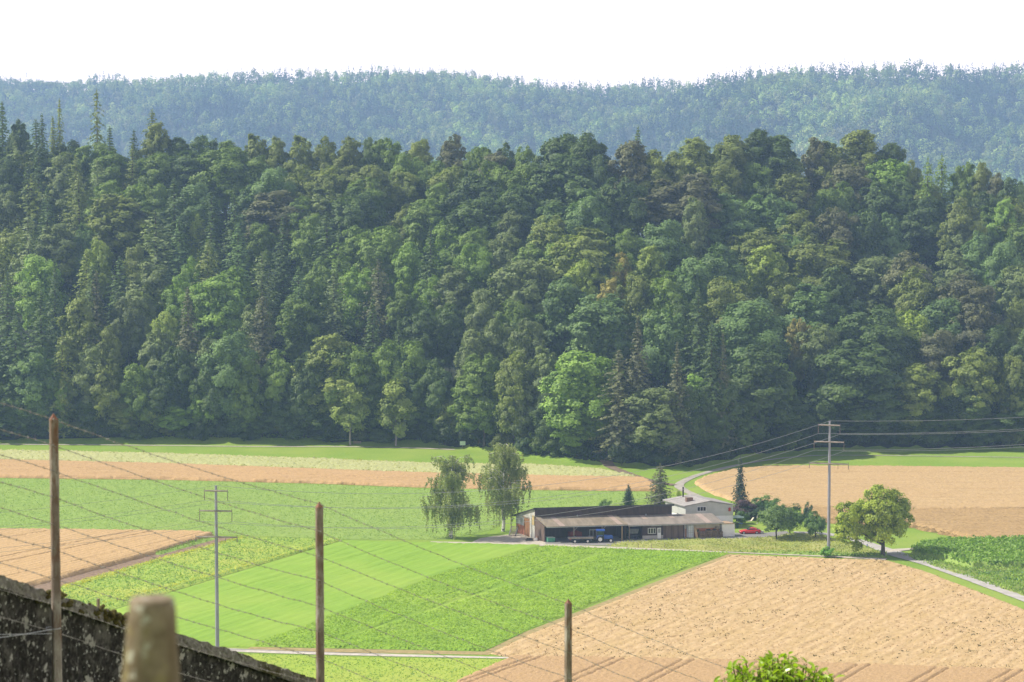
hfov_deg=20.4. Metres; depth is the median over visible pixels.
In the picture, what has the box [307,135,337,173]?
broadleaf tree
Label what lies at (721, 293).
broadleaf tree
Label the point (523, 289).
broadleaf tree
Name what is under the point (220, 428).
shrub
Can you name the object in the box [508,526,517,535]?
leaning rack
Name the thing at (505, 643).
field margin
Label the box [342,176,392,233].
broadleaf tree
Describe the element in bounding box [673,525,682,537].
barn door
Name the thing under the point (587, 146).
broadleaf tree
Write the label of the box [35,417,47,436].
shrub
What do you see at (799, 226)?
broadleaf tree
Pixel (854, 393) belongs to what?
broadleaf tree
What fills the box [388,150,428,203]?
broadleaf tree
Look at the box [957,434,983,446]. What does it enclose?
shrub
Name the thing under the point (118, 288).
spruce tree
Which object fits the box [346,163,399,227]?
broadleaf tree
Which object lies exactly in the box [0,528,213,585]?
field
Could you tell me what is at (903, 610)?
stubble field
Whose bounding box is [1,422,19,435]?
shrub
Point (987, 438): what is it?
shrub
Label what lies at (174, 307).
broadleaf tree
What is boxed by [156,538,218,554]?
grass margin
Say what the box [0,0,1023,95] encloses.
sky
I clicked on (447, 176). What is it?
broadleaf tree
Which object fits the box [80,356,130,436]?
broadleaf tree
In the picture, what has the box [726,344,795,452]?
broadleaf tree
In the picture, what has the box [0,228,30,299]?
broadleaf tree
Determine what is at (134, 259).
broadleaf tree
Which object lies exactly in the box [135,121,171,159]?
broadleaf tree
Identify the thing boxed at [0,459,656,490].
wheat strip
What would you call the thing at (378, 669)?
grass field
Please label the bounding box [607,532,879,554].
rough grass bank
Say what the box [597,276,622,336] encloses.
broadleaf tree
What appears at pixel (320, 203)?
broadleaf tree
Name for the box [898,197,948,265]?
broadleaf tree
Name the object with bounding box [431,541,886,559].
farm lane
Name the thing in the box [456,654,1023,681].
wheat field
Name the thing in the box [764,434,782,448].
shrub
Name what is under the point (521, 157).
broadleaf tree
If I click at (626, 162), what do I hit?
broadleaf tree
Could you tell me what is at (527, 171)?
broadleaf tree
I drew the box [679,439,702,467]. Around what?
shrub
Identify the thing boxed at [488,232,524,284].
broadleaf tree
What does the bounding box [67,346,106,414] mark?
broadleaf tree
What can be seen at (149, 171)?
broadleaf tree
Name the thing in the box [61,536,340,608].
flowering strip field
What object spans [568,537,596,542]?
flatbed trailer
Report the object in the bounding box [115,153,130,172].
broadleaf tree
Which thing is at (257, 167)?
broadleaf tree
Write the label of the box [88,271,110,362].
spruce tree
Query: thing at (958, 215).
broadleaf tree
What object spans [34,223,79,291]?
broadleaf tree
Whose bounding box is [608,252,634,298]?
broadleaf tree
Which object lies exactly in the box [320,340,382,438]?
broadleaf tree
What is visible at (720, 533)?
firewood stack
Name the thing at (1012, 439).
shrub
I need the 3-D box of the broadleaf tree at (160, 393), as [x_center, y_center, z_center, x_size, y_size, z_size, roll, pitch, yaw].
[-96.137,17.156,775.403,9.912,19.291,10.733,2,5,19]
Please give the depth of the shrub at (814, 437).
755.37 m
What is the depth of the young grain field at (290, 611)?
545.51 m
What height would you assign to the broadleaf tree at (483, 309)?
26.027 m
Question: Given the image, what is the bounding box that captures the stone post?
[121,594,179,681]
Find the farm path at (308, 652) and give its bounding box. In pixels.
[229,648,508,657]
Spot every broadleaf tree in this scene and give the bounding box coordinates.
[0,146,7,165]
[0,155,28,215]
[0,191,24,253]
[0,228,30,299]
[0,374,30,435]
[4,118,32,157]
[7,347,61,438]
[10,254,70,330]
[17,151,46,190]
[32,399,65,426]
[33,150,63,217]
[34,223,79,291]
[40,152,82,223]
[48,373,73,427]
[52,139,86,164]
[54,296,101,388]
[65,394,99,423]
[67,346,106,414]
[68,223,96,286]
[70,144,96,205]
[80,179,133,249]
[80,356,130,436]
[81,193,152,279]
[85,237,114,303]
[86,142,116,197]
[86,150,131,196]
[95,324,126,381]
[104,401,138,436]
[107,291,146,366]
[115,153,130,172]
[115,287,157,368]
[117,362,155,426]
[118,157,148,184]
[120,182,159,239]
[121,244,143,294]
[125,261,176,323]
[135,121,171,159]
[135,151,178,207]
[137,327,174,383]
[139,408,160,431]
[140,183,172,239]
[141,369,177,436]
[146,158,185,223]
[150,311,183,366]
[155,275,194,346]
[158,346,198,409]
[158,405,192,436]
[165,135,192,156]
[169,149,216,208]
[172,182,223,240]
[175,255,202,288]
[178,282,210,347]
[185,213,207,265]
[186,396,214,428]
[188,143,250,227]
[188,361,228,436]
[189,135,219,190]
[189,274,252,345]
[191,337,217,394]
[195,326,260,415]
[209,139,254,216]
[220,265,259,348]
[227,404,257,432]
[229,360,267,432]
[230,184,256,241]
[238,190,302,260]
[238,304,275,368]
[240,155,279,197]
[240,221,279,287]
[244,132,269,167]
[249,166,298,204]
[257,348,293,418]
[263,136,289,178]
[273,195,317,261]
[274,293,320,360]
[280,372,323,437]
[282,135,317,179]
[282,164,318,202]
[286,351,327,437]
[288,212,335,287]
[290,333,373,419]
[297,188,346,249]
[297,275,331,351]
[305,165,349,210]
[305,256,336,319]
[306,402,334,431]
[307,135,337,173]
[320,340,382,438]
[328,186,387,254]
[330,135,363,187]
[337,267,381,343]
[339,225,372,274]
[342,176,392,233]
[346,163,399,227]
[346,225,408,311]
[355,373,384,432]
[356,136,389,169]
[366,240,414,301]
[370,137,402,174]
[370,337,405,426]
[383,282,419,344]
[384,169,427,231]
[385,203,415,244]
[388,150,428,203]
[388,340,432,394]
[389,241,424,315]
[393,371,429,437]
[397,309,442,372]
[401,199,449,275]
[402,138,433,196]
[410,273,442,332]
[417,160,445,199]
[418,357,453,429]
[419,181,454,247]
[423,219,463,278]
[425,165,470,211]
[429,265,474,330]
[433,303,465,370]
[434,397,456,434]
[435,134,467,175]
[442,173,507,234]
[443,196,507,254]
[445,226,492,272]
[447,372,503,445]
[449,410,476,441]
[452,242,497,302]
[453,329,494,385]
[453,352,504,446]
[462,146,482,176]
[463,287,504,355]
[471,160,502,198]
[473,145,492,173]
[477,151,515,178]
[483,257,553,325]
[484,316,518,373]
[487,165,525,198]
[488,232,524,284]
[490,209,530,258]
[491,183,539,242]
[492,349,534,443]
[493,297,535,358]
[497,142,516,172]
[498,386,536,437]
[504,160,543,196]
[504,242,543,304]
[506,317,547,391]
[514,144,536,175]
[517,168,568,227]
[523,202,573,245]
[523,345,558,406]
[526,215,575,251]
[528,393,559,453]
[532,136,557,168]
[533,241,569,280]
[533,275,590,364]
[534,153,608,213]
[536,226,634,301]
[538,349,625,436]
[539,133,577,194]
[550,409,599,456]
[563,131,610,205]
[564,188,615,257]
[564,259,599,304]
[565,292,645,374]
[583,154,620,206]
[586,251,614,299]
[589,184,616,246]
[597,177,648,250]
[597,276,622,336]
[605,228,644,275]
[607,139,652,210]
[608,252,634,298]
[610,386,693,451]
[613,272,657,354]
[627,244,671,309]
[636,148,672,210]
[637,269,693,345]
[638,178,690,242]
[638,219,695,291]
[640,308,688,387]
[657,420,691,448]
[661,297,696,371]
[662,150,686,183]
[672,256,717,341]
[673,382,715,444]
[674,172,722,246]
[679,136,717,184]
[681,197,710,260]
[686,242,748,303]
[691,276,757,366]
[699,413,729,451]
[703,295,794,375]
[704,192,764,271]
[706,164,747,208]
[707,142,747,199]
[708,373,747,442]
[712,134,752,199]
[725,227,792,300]
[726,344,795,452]
[732,410,758,446]
[736,244,800,321]
[738,193,797,253]
[740,161,772,202]
[743,129,774,194]
[752,183,789,222]
[758,278,805,348]
[759,134,804,185]
[765,360,799,435]
[773,173,816,234]
[775,232,809,280]
[776,155,811,188]
[777,209,821,267]
[779,282,847,349]
[781,177,814,221]
[784,236,861,301]
[784,318,812,389]
[791,321,843,399]
[800,136,832,209]
[802,384,847,431]
[804,418,846,439]
[806,187,847,241]
[808,265,865,340]
[808,340,911,443]
[811,140,849,190]
[813,206,861,264]
[818,158,872,211]
[825,180,861,222]
[825,304,920,380]
[831,129,879,190]
[839,254,897,322]
[841,414,885,442]
[843,207,888,263]
[852,181,908,241]
[862,388,912,443]
[865,158,912,194]
[872,142,906,193]
[872,211,908,270]
[877,250,934,310]
[882,179,919,241]
[887,266,939,351]
[887,363,948,443]
[888,309,933,376]
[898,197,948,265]
[902,159,923,192]
[911,183,946,220]
[911,403,961,436]
[915,329,963,401]
[917,298,973,367]
[932,254,985,297]
[934,273,1003,325]
[936,196,987,260]
[937,383,996,437]
[938,345,1007,424]
[939,217,983,260]
[942,294,999,367]
[945,162,977,213]
[960,230,992,293]
[962,412,1014,444]
[967,161,992,212]
[972,191,1002,225]
[972,324,1014,383]
[980,206,997,248]
[981,240,1023,319]
[986,172,1009,198]
[986,197,1022,254]
[992,196,1023,247]
[992,263,1023,320]
[992,351,1023,424]
[994,389,1023,444]
[997,176,1023,212]
[1000,222,1023,271]
[1001,297,1023,355]
[1008,329,1023,375]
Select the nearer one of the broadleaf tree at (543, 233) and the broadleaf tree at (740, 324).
the broadleaf tree at (740, 324)
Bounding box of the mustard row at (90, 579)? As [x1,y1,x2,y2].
[62,536,243,587]
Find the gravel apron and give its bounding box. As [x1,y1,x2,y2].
[473,534,544,543]
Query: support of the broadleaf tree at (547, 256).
on the forest floor
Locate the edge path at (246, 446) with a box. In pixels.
[24,444,454,449]
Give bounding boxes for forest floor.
[0,213,1023,466]
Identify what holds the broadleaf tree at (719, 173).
on the forest floor
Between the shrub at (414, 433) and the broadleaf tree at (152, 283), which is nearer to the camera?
the shrub at (414, 433)
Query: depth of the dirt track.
567.16 m
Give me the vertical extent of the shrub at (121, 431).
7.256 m
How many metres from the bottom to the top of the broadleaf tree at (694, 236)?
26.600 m
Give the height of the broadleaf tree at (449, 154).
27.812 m
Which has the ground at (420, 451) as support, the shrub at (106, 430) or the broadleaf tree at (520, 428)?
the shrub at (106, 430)
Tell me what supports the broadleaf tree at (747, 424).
on the forest floor
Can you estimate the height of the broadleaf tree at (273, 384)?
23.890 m
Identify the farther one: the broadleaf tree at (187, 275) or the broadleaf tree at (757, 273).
the broadleaf tree at (187, 275)
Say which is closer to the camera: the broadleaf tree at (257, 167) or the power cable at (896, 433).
the power cable at (896, 433)
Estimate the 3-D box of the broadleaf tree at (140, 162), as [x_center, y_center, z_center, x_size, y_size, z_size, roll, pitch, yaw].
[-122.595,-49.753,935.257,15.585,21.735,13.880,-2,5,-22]
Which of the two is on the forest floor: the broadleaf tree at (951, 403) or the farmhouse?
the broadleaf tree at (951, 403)
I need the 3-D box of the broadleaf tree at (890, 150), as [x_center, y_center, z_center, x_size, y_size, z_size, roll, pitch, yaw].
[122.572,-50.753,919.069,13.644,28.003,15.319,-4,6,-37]
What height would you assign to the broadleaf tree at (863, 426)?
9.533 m
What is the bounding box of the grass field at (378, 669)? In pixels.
[245,653,505,681]
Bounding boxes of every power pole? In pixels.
[195,485,237,646]
[809,421,848,548]
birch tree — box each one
[420,454,488,539]
[471,442,532,531]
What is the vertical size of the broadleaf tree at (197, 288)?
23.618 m
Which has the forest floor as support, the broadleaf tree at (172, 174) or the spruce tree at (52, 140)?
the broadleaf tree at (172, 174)
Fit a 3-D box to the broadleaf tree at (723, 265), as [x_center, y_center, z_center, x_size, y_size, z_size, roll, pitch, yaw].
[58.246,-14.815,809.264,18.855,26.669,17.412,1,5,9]
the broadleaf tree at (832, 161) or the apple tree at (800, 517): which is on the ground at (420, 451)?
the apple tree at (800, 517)
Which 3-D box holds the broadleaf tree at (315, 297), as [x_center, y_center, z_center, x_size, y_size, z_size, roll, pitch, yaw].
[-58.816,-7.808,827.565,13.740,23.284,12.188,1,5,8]
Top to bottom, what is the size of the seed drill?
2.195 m
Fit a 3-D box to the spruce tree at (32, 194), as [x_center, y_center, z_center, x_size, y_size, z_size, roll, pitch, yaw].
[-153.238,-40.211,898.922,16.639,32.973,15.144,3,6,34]
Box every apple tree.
[756,503,796,538]
[781,503,809,532]
[803,511,826,537]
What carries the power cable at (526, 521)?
attached to the power pole at (829, 442)
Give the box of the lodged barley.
[811,514,961,536]
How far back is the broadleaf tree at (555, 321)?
777.14 m
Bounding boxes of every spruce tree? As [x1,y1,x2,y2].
[0,102,10,151]
[0,271,30,372]
[0,315,36,437]
[0,342,20,434]
[11,162,46,254]
[22,119,51,217]
[23,290,67,381]
[30,147,57,231]
[32,186,59,255]
[37,113,49,166]
[42,259,69,368]
[46,116,57,205]
[51,98,64,152]
[54,155,91,231]
[69,249,108,341]
[85,265,108,363]
[86,88,105,152]
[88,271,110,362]
[103,126,121,181]
[103,257,132,337]
[121,144,140,194]
[127,129,140,165]
[139,109,164,159]
[151,178,196,281]
[162,216,193,284]
[171,287,200,406]
[191,190,231,273]
[200,212,224,276]
[216,185,252,279]
[221,222,260,299]
[264,216,297,316]
[274,265,320,361]
[299,212,349,292]
[361,297,384,369]
[391,318,405,359]
[413,225,442,336]
[588,350,643,461]
[619,485,637,504]
[622,317,652,430]
[632,128,645,235]
[644,463,673,504]
[657,342,695,464]
[673,287,721,390]
[693,320,733,449]
[714,333,737,458]
[731,455,749,506]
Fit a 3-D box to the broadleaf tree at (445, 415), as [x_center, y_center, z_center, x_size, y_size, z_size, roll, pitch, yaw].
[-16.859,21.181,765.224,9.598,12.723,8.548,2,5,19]
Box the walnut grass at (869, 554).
[735,549,887,557]
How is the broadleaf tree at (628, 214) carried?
on the forest floor
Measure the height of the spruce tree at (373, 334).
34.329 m
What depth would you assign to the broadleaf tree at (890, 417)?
756.87 m
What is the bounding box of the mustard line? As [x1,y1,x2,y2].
[100,544,324,602]
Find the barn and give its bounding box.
[508,504,723,541]
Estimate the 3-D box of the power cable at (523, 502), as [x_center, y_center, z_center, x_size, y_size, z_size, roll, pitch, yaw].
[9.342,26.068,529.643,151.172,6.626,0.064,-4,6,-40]
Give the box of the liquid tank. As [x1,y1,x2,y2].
[686,525,693,537]
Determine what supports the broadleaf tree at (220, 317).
on the forest floor
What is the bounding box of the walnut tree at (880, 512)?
[832,482,914,555]
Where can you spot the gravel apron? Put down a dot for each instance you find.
(517, 538)
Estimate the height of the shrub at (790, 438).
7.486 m
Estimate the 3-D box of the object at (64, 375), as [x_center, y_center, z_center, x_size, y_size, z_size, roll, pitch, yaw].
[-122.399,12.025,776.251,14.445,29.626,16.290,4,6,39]
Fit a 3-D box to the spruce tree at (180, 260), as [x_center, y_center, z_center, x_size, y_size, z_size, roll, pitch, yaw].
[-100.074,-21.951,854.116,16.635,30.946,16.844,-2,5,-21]
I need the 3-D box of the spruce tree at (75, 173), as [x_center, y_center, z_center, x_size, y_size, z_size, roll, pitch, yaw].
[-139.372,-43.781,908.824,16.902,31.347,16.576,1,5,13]
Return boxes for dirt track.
[34,538,233,590]
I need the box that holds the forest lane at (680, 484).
[674,455,1023,496]
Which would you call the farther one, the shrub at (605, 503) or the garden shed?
the shrub at (605, 503)
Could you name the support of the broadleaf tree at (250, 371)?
on the forest floor
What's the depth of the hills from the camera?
4376.31 m
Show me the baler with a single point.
(576, 533)
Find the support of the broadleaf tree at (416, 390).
on the forest floor
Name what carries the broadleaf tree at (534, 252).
on the forest floor
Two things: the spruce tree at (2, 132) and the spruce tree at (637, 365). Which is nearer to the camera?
the spruce tree at (637, 365)
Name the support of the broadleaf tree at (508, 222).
on the forest floor
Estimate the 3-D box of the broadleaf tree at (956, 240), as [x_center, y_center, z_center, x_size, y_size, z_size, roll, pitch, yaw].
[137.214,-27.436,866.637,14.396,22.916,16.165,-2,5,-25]
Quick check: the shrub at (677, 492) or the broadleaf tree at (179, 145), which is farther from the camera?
the broadleaf tree at (179, 145)
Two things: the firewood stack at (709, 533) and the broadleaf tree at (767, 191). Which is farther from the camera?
the broadleaf tree at (767, 191)
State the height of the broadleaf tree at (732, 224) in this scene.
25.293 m
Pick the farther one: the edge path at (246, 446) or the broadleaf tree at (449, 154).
the broadleaf tree at (449, 154)
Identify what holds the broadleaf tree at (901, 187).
on the forest floor
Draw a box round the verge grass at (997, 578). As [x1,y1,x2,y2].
[897,551,1023,595]
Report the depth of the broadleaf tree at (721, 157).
895.48 m
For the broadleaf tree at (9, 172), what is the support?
on the forest floor
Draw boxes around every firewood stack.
[698,531,706,537]
[705,530,711,537]
[712,530,717,536]
[718,531,722,536]
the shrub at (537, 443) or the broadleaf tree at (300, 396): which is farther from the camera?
the broadleaf tree at (300, 396)
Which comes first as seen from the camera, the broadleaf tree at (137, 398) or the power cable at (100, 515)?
the power cable at (100, 515)
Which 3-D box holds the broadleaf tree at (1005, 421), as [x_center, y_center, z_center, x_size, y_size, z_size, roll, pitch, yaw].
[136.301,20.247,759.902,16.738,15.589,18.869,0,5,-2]
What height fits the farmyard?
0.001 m
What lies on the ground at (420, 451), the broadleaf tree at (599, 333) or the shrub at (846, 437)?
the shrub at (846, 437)
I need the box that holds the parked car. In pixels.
[739,527,760,533]
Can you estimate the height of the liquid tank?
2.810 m
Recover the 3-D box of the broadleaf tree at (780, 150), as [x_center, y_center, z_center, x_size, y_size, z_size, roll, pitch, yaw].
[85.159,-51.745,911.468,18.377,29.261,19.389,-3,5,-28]
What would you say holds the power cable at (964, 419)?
attached to the power pole at (829, 442)
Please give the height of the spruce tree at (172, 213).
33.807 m
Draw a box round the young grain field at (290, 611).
[117,540,538,646]
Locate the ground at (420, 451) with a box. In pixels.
[0,213,1023,658]
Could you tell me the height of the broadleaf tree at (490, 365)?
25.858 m
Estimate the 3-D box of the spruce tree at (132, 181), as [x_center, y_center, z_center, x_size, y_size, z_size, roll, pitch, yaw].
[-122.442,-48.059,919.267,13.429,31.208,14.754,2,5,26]
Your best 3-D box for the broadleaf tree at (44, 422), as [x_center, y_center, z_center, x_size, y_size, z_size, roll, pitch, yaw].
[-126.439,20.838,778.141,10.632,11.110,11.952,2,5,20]
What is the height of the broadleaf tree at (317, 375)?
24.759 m
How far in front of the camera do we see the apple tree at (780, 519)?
601.47 m
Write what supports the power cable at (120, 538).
attached to the power pole at (216, 511)
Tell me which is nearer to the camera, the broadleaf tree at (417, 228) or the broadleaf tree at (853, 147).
the broadleaf tree at (417, 228)
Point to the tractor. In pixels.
(600, 536)
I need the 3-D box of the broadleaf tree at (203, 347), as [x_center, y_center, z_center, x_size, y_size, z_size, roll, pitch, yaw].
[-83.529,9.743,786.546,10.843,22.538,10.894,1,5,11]
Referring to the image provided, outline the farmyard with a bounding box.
[545,531,788,545]
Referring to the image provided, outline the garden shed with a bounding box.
[720,521,734,536]
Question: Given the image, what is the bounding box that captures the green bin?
[546,536,554,541]
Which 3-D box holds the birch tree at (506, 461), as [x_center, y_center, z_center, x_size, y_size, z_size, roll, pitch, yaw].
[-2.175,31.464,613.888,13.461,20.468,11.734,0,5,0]
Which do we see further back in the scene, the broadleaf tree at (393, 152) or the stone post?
the broadleaf tree at (393, 152)
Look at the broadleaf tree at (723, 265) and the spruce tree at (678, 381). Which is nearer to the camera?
the spruce tree at (678, 381)
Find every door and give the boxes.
[522,516,529,536]
[657,528,660,538]
[663,525,672,537]
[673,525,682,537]
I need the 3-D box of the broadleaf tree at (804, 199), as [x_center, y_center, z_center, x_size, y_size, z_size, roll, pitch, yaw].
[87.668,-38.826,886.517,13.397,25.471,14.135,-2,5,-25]
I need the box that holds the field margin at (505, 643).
[248,554,733,654]
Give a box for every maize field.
[254,544,727,650]
[910,534,1023,567]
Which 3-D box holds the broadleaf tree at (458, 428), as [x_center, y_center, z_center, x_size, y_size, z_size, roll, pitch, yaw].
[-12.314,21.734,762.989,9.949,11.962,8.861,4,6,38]
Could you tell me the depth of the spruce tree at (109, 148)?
930.02 m
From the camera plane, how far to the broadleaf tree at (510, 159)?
910.11 m
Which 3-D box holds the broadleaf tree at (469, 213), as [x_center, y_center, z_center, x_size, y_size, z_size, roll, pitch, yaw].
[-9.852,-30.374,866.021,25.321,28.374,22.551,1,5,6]
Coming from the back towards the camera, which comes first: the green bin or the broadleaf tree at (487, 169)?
the broadleaf tree at (487, 169)
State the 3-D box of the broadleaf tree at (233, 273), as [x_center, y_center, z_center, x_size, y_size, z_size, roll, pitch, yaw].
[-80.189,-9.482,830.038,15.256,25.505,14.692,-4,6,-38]
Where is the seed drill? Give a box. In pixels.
[626,528,638,538]
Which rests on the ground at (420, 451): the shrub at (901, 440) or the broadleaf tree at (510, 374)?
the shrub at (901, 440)
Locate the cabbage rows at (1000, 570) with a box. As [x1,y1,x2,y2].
[978,570,1022,574]
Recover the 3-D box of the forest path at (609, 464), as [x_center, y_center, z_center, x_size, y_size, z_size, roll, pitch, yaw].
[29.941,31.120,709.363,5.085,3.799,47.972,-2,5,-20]
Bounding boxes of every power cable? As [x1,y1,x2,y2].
[0,485,215,512]
[0,501,222,529]
[3,500,203,526]
[6,521,198,547]
[6,522,227,551]
[201,450,813,527]
[204,434,815,507]
[217,421,827,493]
[235,434,839,508]
[240,451,842,528]
[819,429,1012,433]
[858,430,1023,434]
[894,444,1023,449]
[922,417,1019,420]
[922,447,1016,450]
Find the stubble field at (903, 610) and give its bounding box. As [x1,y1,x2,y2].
[490,554,1023,669]
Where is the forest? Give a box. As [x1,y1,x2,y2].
[0,58,1023,207]
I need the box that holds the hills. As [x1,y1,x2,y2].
[0,77,1023,236]
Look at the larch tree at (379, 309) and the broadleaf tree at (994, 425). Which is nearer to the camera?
the broadleaf tree at (994, 425)
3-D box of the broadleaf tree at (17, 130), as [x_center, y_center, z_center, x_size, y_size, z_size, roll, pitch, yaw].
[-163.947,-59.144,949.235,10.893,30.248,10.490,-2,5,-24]
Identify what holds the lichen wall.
on the ground at (420, 451)
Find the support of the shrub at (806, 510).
on the ground at (420, 451)
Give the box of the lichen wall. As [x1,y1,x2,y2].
[0,575,315,681]
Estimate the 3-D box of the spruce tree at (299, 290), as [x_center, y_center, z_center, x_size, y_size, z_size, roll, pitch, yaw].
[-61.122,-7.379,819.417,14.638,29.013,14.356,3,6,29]
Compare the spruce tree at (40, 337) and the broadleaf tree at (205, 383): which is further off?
the spruce tree at (40, 337)
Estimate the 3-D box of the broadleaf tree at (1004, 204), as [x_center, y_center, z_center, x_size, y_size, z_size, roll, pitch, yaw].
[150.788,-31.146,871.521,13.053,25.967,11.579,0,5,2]
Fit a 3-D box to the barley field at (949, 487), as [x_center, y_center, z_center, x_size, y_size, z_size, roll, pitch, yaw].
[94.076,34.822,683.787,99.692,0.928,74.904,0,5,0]
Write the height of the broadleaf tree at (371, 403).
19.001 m
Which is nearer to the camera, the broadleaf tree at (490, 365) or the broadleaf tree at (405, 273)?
the broadleaf tree at (490, 365)
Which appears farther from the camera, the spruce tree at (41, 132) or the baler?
the spruce tree at (41, 132)
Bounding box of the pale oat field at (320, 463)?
[0,449,635,476]
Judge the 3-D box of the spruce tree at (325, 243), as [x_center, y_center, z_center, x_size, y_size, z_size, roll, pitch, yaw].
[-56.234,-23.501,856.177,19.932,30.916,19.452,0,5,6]
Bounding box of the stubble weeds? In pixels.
[537,556,1023,667]
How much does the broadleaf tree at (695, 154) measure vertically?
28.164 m
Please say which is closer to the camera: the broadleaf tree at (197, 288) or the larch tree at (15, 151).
the broadleaf tree at (197, 288)
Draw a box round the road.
[794,531,1023,600]
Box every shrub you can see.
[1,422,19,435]
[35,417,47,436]
[61,417,79,436]
[70,417,95,436]
[98,415,120,437]
[109,418,137,434]
[121,426,143,439]
[136,420,159,438]
[158,424,175,435]
[170,426,188,438]
[181,423,205,439]
[194,416,215,440]
[212,413,228,437]
[238,426,261,440]
[305,429,332,442]
[320,420,345,440]
[335,424,354,438]
[351,428,367,440]
[366,427,394,443]
[387,417,411,440]
[405,418,425,439]
[417,417,436,442]
[428,419,457,444]
[456,421,473,443]
[469,429,491,440]
[488,431,512,450]
[498,427,516,443]
[512,432,531,454]
[526,427,547,453]
[540,438,562,456]
[555,437,578,455]
[559,433,592,456]
[599,499,612,505]
[608,437,635,463]
[620,438,651,460]
[651,446,682,465]
[675,489,681,496]
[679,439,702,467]
[713,650,844,681]
[717,442,733,458]
[730,438,749,451]
[733,499,757,515]
[733,511,749,522]
[738,504,763,519]
[750,496,771,510]
[752,434,776,453]
[756,493,780,509]
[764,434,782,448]
[775,427,800,450]
[796,428,812,447]
[803,501,812,522]
[808,419,832,448]
[819,545,834,555]
[826,432,846,443]
[837,430,850,440]
[851,424,873,445]
[871,425,896,442]
[890,430,913,444]
[894,424,926,444]
[907,428,941,445]
[923,424,959,447]
[950,424,963,438]
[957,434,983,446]
[975,427,995,444]
[1000,424,1023,446]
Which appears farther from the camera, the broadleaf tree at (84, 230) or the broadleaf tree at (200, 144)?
the broadleaf tree at (200, 144)
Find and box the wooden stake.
[96,598,99,607]
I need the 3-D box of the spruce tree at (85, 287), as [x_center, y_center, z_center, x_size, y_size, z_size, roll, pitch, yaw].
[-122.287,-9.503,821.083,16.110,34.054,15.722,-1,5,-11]
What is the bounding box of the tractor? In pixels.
[596,529,612,542]
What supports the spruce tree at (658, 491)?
on the ground at (420, 451)
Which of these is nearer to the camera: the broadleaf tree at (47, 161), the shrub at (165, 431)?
the shrub at (165, 431)
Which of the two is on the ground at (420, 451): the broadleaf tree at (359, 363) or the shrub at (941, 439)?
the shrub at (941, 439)
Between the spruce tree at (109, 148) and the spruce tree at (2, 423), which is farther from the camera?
the spruce tree at (109, 148)
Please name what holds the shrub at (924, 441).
on the ground at (420, 451)
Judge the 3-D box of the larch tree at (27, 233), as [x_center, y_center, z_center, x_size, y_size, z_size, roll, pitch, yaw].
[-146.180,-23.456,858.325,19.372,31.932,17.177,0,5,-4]
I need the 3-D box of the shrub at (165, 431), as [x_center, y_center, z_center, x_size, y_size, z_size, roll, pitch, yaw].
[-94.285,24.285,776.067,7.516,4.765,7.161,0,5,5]
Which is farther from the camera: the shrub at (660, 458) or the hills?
the hills
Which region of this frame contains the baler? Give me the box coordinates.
[568,530,581,536]
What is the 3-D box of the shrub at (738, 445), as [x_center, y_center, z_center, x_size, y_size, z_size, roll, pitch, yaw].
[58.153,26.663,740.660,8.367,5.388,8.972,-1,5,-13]
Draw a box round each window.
[648,528,655,533]
[697,507,705,510]
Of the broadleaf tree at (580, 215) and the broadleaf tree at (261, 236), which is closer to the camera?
the broadleaf tree at (580, 215)
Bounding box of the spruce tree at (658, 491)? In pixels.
[644,463,673,504]
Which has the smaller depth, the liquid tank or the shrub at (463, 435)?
the liquid tank
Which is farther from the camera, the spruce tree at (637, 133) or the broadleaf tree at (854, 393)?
the spruce tree at (637, 133)
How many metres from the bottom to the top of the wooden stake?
1.200 m
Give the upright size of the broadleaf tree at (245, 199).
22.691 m
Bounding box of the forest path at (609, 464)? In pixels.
[597,447,676,484]
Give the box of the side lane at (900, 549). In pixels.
[885,548,912,551]
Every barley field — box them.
[694,465,1023,508]
[801,506,1023,537]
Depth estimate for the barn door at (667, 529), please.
604.86 m
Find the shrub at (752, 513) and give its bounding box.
[738,504,763,519]
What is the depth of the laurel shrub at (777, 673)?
19.75 m
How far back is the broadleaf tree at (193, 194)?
893.14 m
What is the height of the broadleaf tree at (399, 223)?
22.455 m
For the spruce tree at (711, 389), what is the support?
on the forest floor
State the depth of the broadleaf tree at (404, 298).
820.26 m
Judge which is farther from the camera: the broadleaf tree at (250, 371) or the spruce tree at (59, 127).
the spruce tree at (59, 127)
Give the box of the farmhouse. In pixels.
[663,487,735,522]
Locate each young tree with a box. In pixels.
[329,383,370,444]
[371,378,417,445]
[685,374,707,406]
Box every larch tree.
[0,173,57,254]
[0,210,49,311]
[3,141,32,210]
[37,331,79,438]
[59,172,94,253]
[70,159,108,219]
[116,210,177,298]
[191,241,221,329]
[243,291,285,383]
[249,251,286,337]
[306,273,365,356]
[322,236,356,334]
[353,260,396,351]
[910,157,942,258]
[933,153,952,217]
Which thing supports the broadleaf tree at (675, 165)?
on the forest floor
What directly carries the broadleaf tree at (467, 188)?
on the forest floor
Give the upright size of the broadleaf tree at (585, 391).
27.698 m
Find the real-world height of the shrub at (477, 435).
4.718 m
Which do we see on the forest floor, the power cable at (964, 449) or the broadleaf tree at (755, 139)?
the broadleaf tree at (755, 139)
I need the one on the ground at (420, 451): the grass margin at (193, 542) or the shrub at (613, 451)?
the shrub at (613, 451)
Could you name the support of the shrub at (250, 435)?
on the forest floor
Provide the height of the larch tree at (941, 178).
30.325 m
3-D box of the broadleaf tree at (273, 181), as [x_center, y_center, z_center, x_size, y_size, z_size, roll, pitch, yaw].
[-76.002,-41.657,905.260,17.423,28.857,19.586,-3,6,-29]
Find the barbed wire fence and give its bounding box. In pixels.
[0,403,736,681]
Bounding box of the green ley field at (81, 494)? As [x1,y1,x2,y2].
[0,477,667,538]

